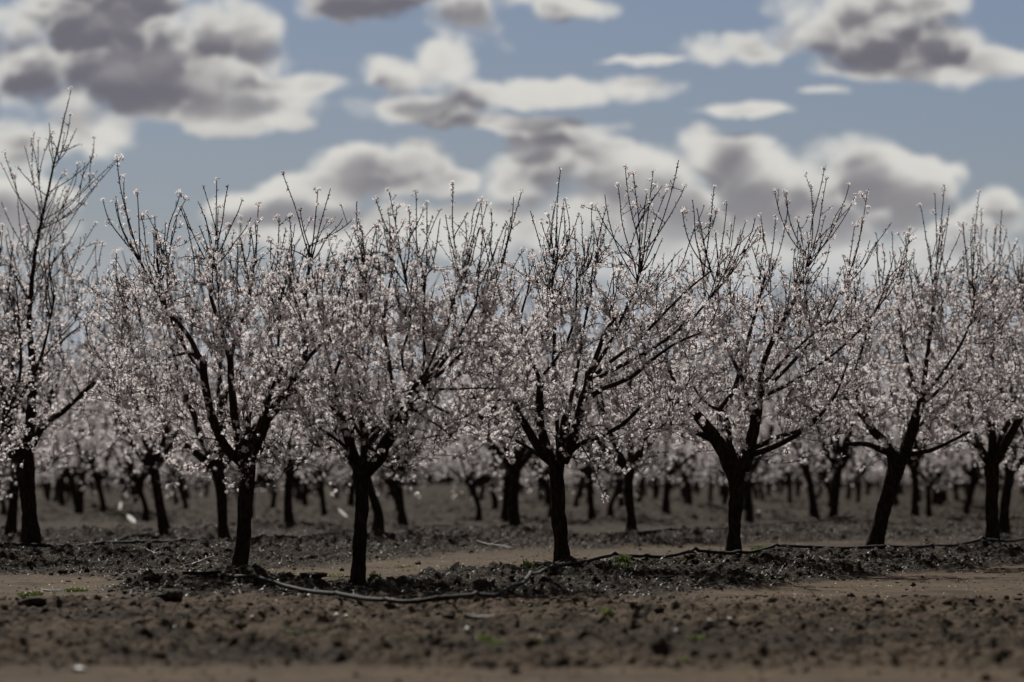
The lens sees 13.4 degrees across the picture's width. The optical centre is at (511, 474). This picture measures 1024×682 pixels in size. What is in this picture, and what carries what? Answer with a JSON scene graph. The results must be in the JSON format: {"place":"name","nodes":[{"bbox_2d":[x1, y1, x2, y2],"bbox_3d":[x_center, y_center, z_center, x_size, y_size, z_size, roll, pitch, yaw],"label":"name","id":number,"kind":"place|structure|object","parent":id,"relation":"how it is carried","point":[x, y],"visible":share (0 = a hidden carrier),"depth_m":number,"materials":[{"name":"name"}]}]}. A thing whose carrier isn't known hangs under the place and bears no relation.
{"place":"outdoors","nodes":[
{"label":"outdoors","id":0,"kind":"place"},
{"bbox_2d":[0,475,1023,681],"bbox_3d":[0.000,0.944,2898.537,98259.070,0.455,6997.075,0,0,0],"label":"ground","id":1,"kind":"structure","parent":0,"point":[435,505],"depth_m":37.85,"materials":[{"name":"soil"}]},
{"bbox_2d":[0,387,49,515],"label":"almond tree","id":2,"kind":"object","parent":1,"relation":"on","point":[4,474],"visible":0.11,"depth_m":107.50,"materials":[{"name":"pink plant"}]},
{"bbox_2d":[16,590,43,595],"bbox_3d":[-4.335,1.073,39.202,0.267,0.062,0.298,0,0,0],"label":"weed tuft","id":3,"kind":"object","parent":1,"relation":"on","point":[32,593],"visible":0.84,"depth_m":39.15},
{"bbox_2d":[0,379,62,487],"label":"almond tree","id":4,"kind":"object","parent":1,"relation":"on","point":[36,467],"visible":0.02,"depth_m":120.22,"materials":[{"name":"pink plant"}]},
{"bbox_2d":[21,596,46,606],"bbox_3d":[-3.897,1.038,35.482,0.208,0.099,0.210,0,0,0],"label":"soil clod","id":5,"kind":"object","parent":1,"relation":"on","point":[35,601],"visible":1,"depth_m":35.41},
{"bbox_2d":[0,222,71,467],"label":"almond tree","id":6,"kind":"object","parent":1,"relation":"on","point":[9,415],"visible":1,"depth_m":52.05,"materials":[{"name":"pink plant"}]},
{"bbox_2d":[0,276,74,499],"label":"almond tree","id":7,"kind":"object","parent":1,"relation":"on","point":[9,397],"visible":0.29,"depth_m":65.84,"materials":[{"name":"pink plant"}]},
{"bbox_2d":[0,231,102,534],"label":"almond tree","id":8,"kind":"object","parent":1,"relation":"on","point":[11,524],"visible":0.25,"depth_m":71.96,"materials":[{"name":"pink plant"}]},
{"bbox_2d":[17,389,93,500],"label":"almond tree","id":9,"kind":"object","parent":1,"relation":"on","point":[48,489],"visible":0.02,"depth_m":139.93,"materials":[{"name":"pink plant"}]},
{"bbox_2d":[37,387,101,501],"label":"almond tree","id":10,"kind":"object","parent":1,"relation":"on","point":[55,498],"visible":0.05,"depth_m":134.01,"materials":[{"name":"pink plant"}]},
{"bbox_2d":[34,358,108,505],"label":"almond tree","id":11,"kind":"object","parent":1,"relation":"on","point":[67,475],"visible":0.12,"depth_m":115.92,"materials":[{"name":"pink plant"}]},
{"bbox_2d":[38,342,108,503],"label":"almond tree","id":12,"kind":"object","parent":1,"relation":"on","point":[61,497],"visible":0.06,"depth_m":123.94,"materials":[{"name":"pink plant"}]},
{"bbox_2d":[45,397,111,500],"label":"almond tree","id":13,"kind":"object","parent":1,"relation":"on","point":[68,494],"visible":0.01,"depth_m":147.28,"materials":[{"name":"pink plant"}]},
{"bbox_2d":[0,86,160,542],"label":"almond tree","id":14,"kind":"object","parent":1,"relation":"on","point":[30,526],"visible":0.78,"depth_m":56.45,"materials":[{"name":"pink plant"}]},
{"bbox_2d":[9,306,162,513],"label":"almond tree","id":15,"kind":"object","parent":1,"relation":"on","point":[79,501],"visible":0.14,"depth_m":110.68,"materials":[{"name":"pink plant"}]},
{"bbox_2d":[42,339,172,512],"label":"almond tree","id":16,"kind":"object","parent":1,"relation":"on","point":[97,477],"visible":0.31,"depth_m":104.89,"materials":[{"name":"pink plant"}]},
{"bbox_2d":[79,352,178,500],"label":"almond tree","id":17,"kind":"object","parent":1,"relation":"on","point":[122,482],"visible":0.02,"depth_m":150.65,"materials":[{"name":"pink plant"}]},
{"bbox_2d":[97,377,179,502],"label":"almond tree","id":18,"kind":"object","parent":1,"relation":"on","point":[135,499],"visible":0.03,"depth_m":137.92,"materials":[{"name":"pink plant"}]},
{"bbox_2d":[75,344,202,521],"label":"almond tree","id":19,"kind":"object","parent":1,"relation":"on","point":[137,481],"visible":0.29,"depth_m":100.55,"materials":[{"name":"pink plant"}]},
{"bbox_2d":[68,248,240,533],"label":"almond tree","id":20,"kind":"object","parent":1,"relation":"on","point":[150,458],"visible":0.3,"depth_m":74.05,"materials":[{"name":"pink plant"}]},
{"bbox_2d":[112,523,217,540],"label":"irrigation hose","id":21,"kind":"object","parent":1,"relation":"on","point":[147,532],"visible":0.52,"depth_m":73.33,"materials":[{"name":"plastic"}]},
{"bbox_2d":[156,589,182,602],"bbox_3d":[-2.907,1.043,36.918,0.233,0.151,0.263,0,0,0],"label":"soil clod","id":22,"kind":"object","parent":1,"relation":"on","point":[174,595],"visible":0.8,"depth_m":36.84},
{"bbox_2d":[137,405,213,504],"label":"almond tree","id":23,"kind":"object","parent":1,"relation":"on","point":[175,497],"visible":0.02,"depth_m":127.73,"materials":[{"name":"pink plant"}]},
{"bbox_2d":[126,358,232,508],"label":"almond tree","id":24,"kind":"object","parent":1,"relation":"on","point":[180,487],"visible":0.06,"depth_m":113.95,"materials":[{"name":"pink plant"}]},
{"bbox_2d":[162,389,214,498],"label":"almond tree","id":25,"kind":"object","parent":1,"relation":"on","point":[187,493],"visible":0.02,"depth_m":153.74,"materials":[{"name":"pink plant"}]},
{"bbox_2d":[69,214,320,538],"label":"almond tree","id":26,"kind":"object","parent":1,"relation":"on","point":[217,467],"visible":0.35,"depth_m":65.94,"materials":[{"name":"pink plant"}]},
{"bbox_2d":[193,377,247,496],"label":"almond tree","id":27,"kind":"object","parent":1,"relation":"on","point":[206,491],"visible":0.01,"depth_m":164.95,"materials":[{"name":"pink plant"}]},
{"bbox_2d":[0,527,467,546],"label":"irrigation hose","id":28,"kind":"object","parent":1,"relation":"on","point":[119,542],"visible":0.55,"depth_m":58.87,"materials":[{"name":"plastic"}]},
{"bbox_2d":[70,153,399,567],"bbox_3d":[-2.697,-0.998,42.968,3.285,4.288,2.362,0,0,0],"label":"almond tree","id":29,"kind":"object","parent":1,"relation":"on","point":[245,455],"visible":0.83,"depth_m":42.84,"materials":[{"name":"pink plant"}]},
{"bbox_2d":[201,403,273,502],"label":"almond tree","id":30,"kind":"object","parent":1,"relation":"on","point":[233,475],"visible":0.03,"depth_m":131.45,"materials":[{"name":"pink plant"}]},
{"bbox_2d":[178,339,326,517],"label":"almond tree","id":31,"kind":"object","parent":1,"relation":"on","point":[260,477],"visible":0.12,"depth_m":104.32,"materials":[{"name":"pink plant"}]},
{"bbox_2d":[229,363,332,508],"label":"almond tree","id":32,"kind":"object","parent":1,"relation":"on","point":[273,498],"visible":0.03,"depth_m":117.95,"materials":[{"name":"pink plant"}]},
{"bbox_2d":[210,302,357,521],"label":"almond tree","id":33,"kind":"object","parent":1,"relation":"on","point":[288,509],"visible":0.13,"depth_m":83.97,"materials":[{"name":"pink plant"}]},
{"bbox_2d":[242,347,364,506],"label":"almond tree","id":34,"kind":"object","parent":1,"relation":"on","point":[304,502],"visible":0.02,"depth_m":121.45,"materials":[{"name":"pink plant"}]},
{"bbox_2d":[274,413,338,500],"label":"almond tree","id":35,"kind":"object","parent":1,"relation":"on","point":[296,481],"visible":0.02,"depth_m":134.34,"materials":[{"name":"pink plant"}]},
{"bbox_2d":[300,572,327,577],"bbox_3d":[-1.899,0.964,41.595,0.272,0.066,0.190,0,0,0],"label":"soil clod","id":36,"kind":"object","parent":1,"relation":"on","point":[317,574],"visible":0.95,"depth_m":41.55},
{"bbox_2d":[274,358,376,516],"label":"almond tree","id":37,"kind":"object","parent":1,"relation":"on","point":[328,471],"visible":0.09,"depth_m":108.00,"materials":[{"name":"pink plant"}]},
{"bbox_2d":[313,453,346,498],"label":"almond tree","id":38,"kind":"object","parent":1,"relation":"on","point":[336,495],"visible":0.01,"depth_m":164.46,"materials":[{"name":"pink plant"}]},
{"bbox_2d":[321,382,384,501],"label":"almond tree","id":39,"kind":"object","parent":1,"relation":"on","point":[340,467],"visible":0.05,"depth_m":137.87,"materials":[{"name":"pink plant"}]},
{"bbox_2d":[325,356,397,506],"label":"almond tree","id":40,"kind":"object","parent":1,"relation":"on","point":[350,501],"visible":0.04,"depth_m":124.91,"materials":[{"name":"pink plant"}]},
{"bbox_2d":[255,247,476,531],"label":"almond tree","id":41,"kind":"object","parent":1,"relation":"on","point":[378,519],"visible":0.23,"depth_m":68.94,"materials":[{"name":"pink plant"}]},
{"bbox_2d":[340,363,451,510],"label":"almond tree","id":42,"kind":"object","parent":1,"relation":"on","point":[389,482],"visible":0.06,"depth_m":111.25,"materials":[{"name":"pink plant"}]},
{"bbox_2d":[337,301,470,525],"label":"almond tree","id":43,"kind":"object","parent":1,"relation":"on","point":[402,517],"visible":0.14,"depth_m":89.97,"materials":[{"name":"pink plant"}]},
{"bbox_2d":[251,180,568,584],"bbox_3d":[-1.012,-0.784,41.028,2.763,4.005,2.556,0,0,-15],"label":"almond tree","id":44,"kind":"object","parent":1,"relation":"on","point":[364,470],"visible":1,"depth_m":40.84,"materials":[{"name":"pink plant"}]},
{"bbox_2d":[430,394,486,495],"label":"almond tree","id":45,"kind":"object","parent":1,"relation":"on","point":[450,466],"visible":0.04,"depth_m":174.96,"materials":[{"name":"pink plant"}]},
{"bbox_2d":[439,381,486,500],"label":"almond tree","id":46,"kind":"object","parent":1,"relation":"on","point":[481,494],"visible":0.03,"depth_m":139.88,"materials":[{"name":"pink plant"}]},
{"bbox_2d":[413,373,531,520],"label":"almond tree","id":47,"kind":"object","parent":1,"relation":"on","point":[470,481],"visible":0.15,"depth_m":101.40,"materials":[{"name":"pink plant"}]},
{"bbox_2d":[439,392,526,503],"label":"almond tree","id":48,"kind":"object","parent":1,"relation":"on","point":[470,461],"visible":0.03,"depth_m":131.75,"materials":[{"name":"pink plant"}]},
{"bbox_2d":[463,612,505,619],"bbox_3d":[-0.198,1.021,31.389,0.312,0.053,0.068,0,0,-5],"label":"stick","id":49,"kind":"object","parent":1,"relation":"on","point":[468,616],"visible":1,"depth_m":31.36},
{"bbox_2d":[437,347,538,509],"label":"almond tree","id":50,"kind":"object","parent":1,"relation":"on","point":[495,501],"visible":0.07,"depth_m":114.86,"materials":[{"name":"pink plant"}]},
{"bbox_2d":[473,631,506,643],"bbox_3d":[-0.137,1.041,27.637,0.248,0.100,0.250,0,0,26],"label":"weed tuft","id":51,"kind":"object","parent":1,"relation":"on","point":[483,638],"visible":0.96,"depth_m":27.63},
{"bbox_2d":[447,311,537,480],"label":"almond tree","id":52,"kind":"object","parent":1,"relation":"on","point":[492,423],"visible":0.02,"depth_m":118.51,"materials":[{"name":"pink plant"}]},
{"bbox_2d":[438,295,566,522],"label":"almond tree","id":53,"kind":"object","parent":1,"relation":"on","point":[504,513],"visible":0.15,"depth_m":95.92,"materials":[{"name":"pink plant"}]},
{"bbox_2d":[0,433,1019,489],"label":"distant orchard","id":54,"kind":"object","parent":1,"relation":"on","point":[448,479],"visible":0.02,"depth_m":319.48,"materials":[{"name":"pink plant"}]},
{"bbox_2d":[0,524,1023,681],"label":"soil clods","id":55,"kind":"object","parent":1,"relation":"on","point":[157,654],"visible":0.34,"depth_m":34.87,"materials":[{"name":"soil"}]},
{"bbox_2d":[0,521,1023,604],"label":"leaf litter","id":56,"kind":"object","parent":1,"relation":"on","point":[446,568],"visible":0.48,"depth_m":48.57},
{"bbox_2d":[426,261,600,525],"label":"almond tree","id":57,"kind":"object","parent":1,"relation":"on","point":[519,464],"visible":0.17,"depth_m":78.92,"materials":[{"name":"pink plant"}]},
{"bbox_2d":[522,395,548,500],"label":"almond tree","id":58,"kind":"object","parent":1,"relation":"on","point":[540,495],"visible":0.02,"depth_m":149.93,"materials":[{"name":"pink plant"}]},
{"bbox_2d":[500,383,578,504],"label":"almond tree","id":59,"kind":"object","parent":1,"relation":"on","point":[545,501],"visible":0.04,"depth_m":135.55,"materials":[{"name":"pink plant"}]},
{"bbox_2d":[481,355,612,517],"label":"almond tree","id":60,"kind":"object","parent":1,"relation":"on","point":[544,483],"visible":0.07,"depth_m":105.28,"materials":[{"name":"pink plant"}]},
{"bbox_2d":[543,388,626,507],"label":"almond tree","id":61,"kind":"object","parent":1,"relation":"on","point":[578,493],"visible":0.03,"depth_m":122.07,"materials":[{"name":"pink plant"}]},
{"bbox_2d":[526,331,661,518],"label":"almond tree","id":62,"kind":"object","parent":1,"relation":"on","point":[587,470],"visible":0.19,"depth_m":97.93,"materials":[{"name":"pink plant"}]},
{"bbox_2d":[438,160,762,562],"bbox_3d":[0.921,-1.082,45.079,3.414,4.356,2.708,0,0,0],"label":"almond tree","id":63,"kind":"object","parent":1,"relation":"on","point":[567,444],"visible":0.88,"depth_m":44.98,"materials":[{"name":"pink plant"}]},
{"bbox_2d":[182,536,1023,603],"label":"irrigation hose","id":64,"kind":"object","parent":1,"relation":"on","point":[410,601],"visible":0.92,"depth_m":41.01,"materials":[{"name":"plastic"}]},
{"bbox_2d":[567,319,653,506],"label":"almond tree","id":65,"kind":"object","parent":1,"relation":"on","point":[621,501],"visible":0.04,"depth_m":125.33,"materials":[{"name":"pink plant"}]},
{"bbox_2d":[609,553,632,567],"bbox_3d":[1.113,0.888,44.559,0.325,0.171,0.314,0,0,-29],"label":"weed tuft","id":66,"kind":"object","parent":1,"relation":"on","point":[621,556],"visible":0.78,"depth_m":44.57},
{"bbox_2d":[524,261,730,531],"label":"almond tree","id":67,"kind":"object","parent":1,"relation":"on","point":[621,462],"visible":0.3,"depth_m":69.93,"materials":[{"name":"pink plant"}]},
{"bbox_2d":[573,355,684,516],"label":"almond tree","id":68,"kind":"object","parent":1,"relation":"on","point":[618,483],"visible":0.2,"depth_m":108.28,"materials":[{"name":"pink plant"}]},
{"bbox_2d":[607,372,695,502],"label":"almond tree","id":69,"kind":"object","parent":1,"relation":"on","point":[640,492],"visible":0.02,"depth_m":141.95,"materials":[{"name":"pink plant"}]},
{"bbox_2d":[626,383,681,498],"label":"almond tree","id":70,"kind":"object","parent":1,"relation":"on","point":[656,483],"visible":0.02,"depth_m":149.93,"materials":[{"name":"pink plant"}]},
{"bbox_2d":[607,317,738,512],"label":"almond tree","id":71,"kind":"object","parent":1,"relation":"on","point":[673,470],"visible":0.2,"depth_m":111.77,"materials":[{"name":"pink plant"}]},
{"bbox_2d":[635,344,738,504],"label":"almond tree","id":72,"kind":"object","parent":1,"relation":"on","point":[689,498],"visible":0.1,"depth_m":119.90,"materials":[{"name":"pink plant"}]},
{"bbox_2d":[642,350,743,503],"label":"almond tree","id":73,"kind":"object","parent":1,"relation":"on","point":[683,486],"visible":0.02,"depth_m":129.08,"materials":[{"name":"pink plant"}]},
{"bbox_2d":[669,369,736,502],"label":"almond tree","id":74,"kind":"object","parent":1,"relation":"on","point":[710,491],"visible":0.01,"depth_m":144.97,"materials":[{"name":"pink plant"}]},
{"bbox_2d":[670,373,764,503],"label":"almond tree","id":75,"kind":"object","parent":1,"relation":"on","point":[724,496],"visible":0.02,"depth_m":132.51,"materials":[{"name":"pink plant"}]},
{"bbox_2d":[678,314,799,510],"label":"almond tree","id":76,"kind":"object","parent":1,"relation":"on","point":[757,470],"visible":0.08,"depth_m":115.43,"materials":[{"name":"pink plant"}]},
{"bbox_2d":[667,310,816,521],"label":"almond tree","id":77,"kind":"object","parent":1,"relation":"on","point":[749,514],"visible":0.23,"depth_m":98.86,"materials":[{"name":"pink plant"}]},
{"bbox_2d":[639,515,856,532],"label":"irrigation hose","id":78,"kind":"object","parent":1,"relation":"on","point":[725,527],"visible":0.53,"depth_m":78.24,"materials":[{"name":"plastic"}]},
{"bbox_2d":[715,401,786,499],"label":"almond tree","id":79,"kind":"object","parent":1,"relation":"on","point":[755,492],"visible":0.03,"depth_m":141.88,"materials":[{"name":"pink plant"}]},
{"bbox_2d":[611,166,916,554],"bbox_3d":[2.815,-1.198,49.193,3.416,4.580,2.734,0,0,0],"label":"almond tree","id":80,"kind":"object","parent":1,"relation":"on","point":[735,468],"visible":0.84,"depth_m":49.08,"materials":[{"name":"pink plant"}]},
{"bbox_2d":[732,399,798,496],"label":"almond tree","id":81,"kind":"object","parent":1,"relation":"on","point":[768,486],"visible":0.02,"depth_m":169.08,"materials":[{"name":"pink plant"}]},
{"bbox_2d":[746,420,791,499],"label":"almond tree","id":82,"kind":"object","parent":1,"relation":"on","point":[762,496],"visible":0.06,"depth_m":152.95,"materials":[{"name":"pink plant"}]},
{"bbox_2d":[734,367,834,502],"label":"almond tree","id":83,"kind":"object","parent":1,"relation":"on","point":[789,474],"visible":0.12,"depth_m":135.78,"materials":[{"name":"pink plant"}]},
{"bbox_2d":[737,265,862,515],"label":"almond tree","id":84,"kind":"object","parent":1,"relation":"on","point":[812,499],"visible":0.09,"depth_m":103.90,"materials":[{"name":"pink plant"}]},
{"bbox_2d":[786,441,825,496],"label":"almond tree","id":85,"kind":"object","parent":1,"relation":"on","point":[799,486],"visible":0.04,"depth_m":173.31,"materials":[{"name":"plant"}]},
{"bbox_2d":[783,406,860,498],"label":"almond tree","id":86,"kind":"object","parent":1,"relation":"on","point":[818,475],"visible":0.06,"depth_m":156.40,"materials":[{"name":"pink plant"}]},
{"bbox_2d":[768,364,888,507],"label":"almond tree","id":87,"kind":"object","parent":1,"relation":"on","point":[827,483],"visible":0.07,"depth_m":122.70,"materials":[{"name":"pink plant"}]},
{"bbox_2d":[765,271,908,517],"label":"almond tree","id":88,"kind":"object","parent":1,"relation":"on","point":[838,464],"visible":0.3,"depth_m":85.86,"materials":[{"name":"pink plant"}]},
{"bbox_2d":[814,414,879,499],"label":"almond tree","id":89,"kind":"object","parent":1,"relation":"on","point":[848,491],"visible":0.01,"depth_m":159.94,"materials":[{"name":"plant"}]},
{"bbox_2d":[816,375,900,502],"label":"almond tree","id":90,"kind":"object","parent":1,"relation":"on","point":[859,475],"visible":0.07,"depth_m":139.99,"materials":[{"name":"pink plant"}]},
{"bbox_2d":[851,375,894,495],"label":"almond tree","id":91,"kind":"object","parent":1,"relation":"on","point":[867,488],"visible":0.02,"depth_m":180.19,"materials":[{"name":"pink plant"}]},
{"bbox_2d":[841,341,944,506],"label":"almond tree","id":92,"kind":"object","parent":1,"relation":"on","point":[896,499],"visible":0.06,"depth_m":126.24,"materials":[{"name":"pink plant"}]},
{"bbox_2d":[823,299,972,515],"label":"almond tree","id":93,"kind":"object","parent":1,"relation":"on","point":[913,465],"visible":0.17,"depth_m":91.94,"materials":[{"name":"pink plant"}]},
{"bbox_2d":[799,184,1023,549],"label":"almond tree","id":94,"kind":"object","parent":1,"relation":"on","point":[898,461],"visible":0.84,"depth_m":53.22,"materials":[{"name":"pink plant"}]},
{"bbox_2d":[875,361,972,516],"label":"almond tree","id":95,"kind":"object","parent":1,"relation":"on","point":[928,481],"visible":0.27,"depth_m":109.11,"materials":[{"name":"pink plant"}]},
{"bbox_2d":[873,353,1001,504],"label":"almond tree","id":96,"kind":"object","parent":1,"relation":"on","point":[934,501],"visible":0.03,"depth_m":129.43,"materials":[{"name":"pink plant"}]},
{"bbox_2d":[904,347,976,501],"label":"almond tree","id":97,"kind":"object","parent":1,"relation":"on","point":[945,496],"visible":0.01,"depth_m":149.89,"materials":[{"name":"plant"}]},
{"bbox_2d":[891,340,995,505],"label":"almond tree","id":98,"kind":"object","parent":1,"relation":"on","point":[940,497],"visible":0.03,"depth_m":118.02,"materials":[{"name":"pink plant"}]},
{"bbox_2d":[875,189,1023,543],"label":"almond tree","id":99,"kind":"object","parent":1,"relation":"on","point":[998,448],"visible":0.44,"depth_m":57.32,"materials":[{"name":"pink plant"}]},
{"bbox_2d":[914,356,1002,499],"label":"almond tree","id":100,"kind":"object","parent":1,"relation":"on","point":[956,492],"visible":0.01,"depth_m":137.93,"materials":[{"name":"pink plant"}]},
{"bbox_2d":[921,245,1023,533],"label":"almond tree","id":101,"kind":"object","parent":1,"relation":"on","point":[1004,511],"visible":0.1,"depth_m":76.01,"materials":[{"name":"pink plant"}]},
{"bbox_2d":[934,348,1018,514],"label":"almond tree","id":102,"kind":"object","parent":1,"relation":"on","point":[972,472],"visible":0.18,"depth_m":113.01,"materials":[{"name":"pink plant"}]},
{"bbox_2d":[948,366,1020,504],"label":"almond tree","id":103,"kind":"object","parent":1,"relation":"on","point":[975,486],"visible":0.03,"depth_m":132.75,"materials":[{"name":"pink plant"}]},
{"bbox_2d":[967,319,1023,471],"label":"almond tree","id":104,"kind":"object","parent":1,"relation":"on","point":[1013,465],"visible":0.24,"depth_m":61.93,"materials":[{"name":"pink plant"}]},
{"bbox_2d":[0,0,1023,474],"label":"sky","id":105,"kind":"structure","parent":0,"point":[900,101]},
{"bbox_2d":[9,514,1022,614],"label":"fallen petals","id":106,"kind":"object","parent":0,"point":[513,544],"visible":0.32,"depth_m":45.07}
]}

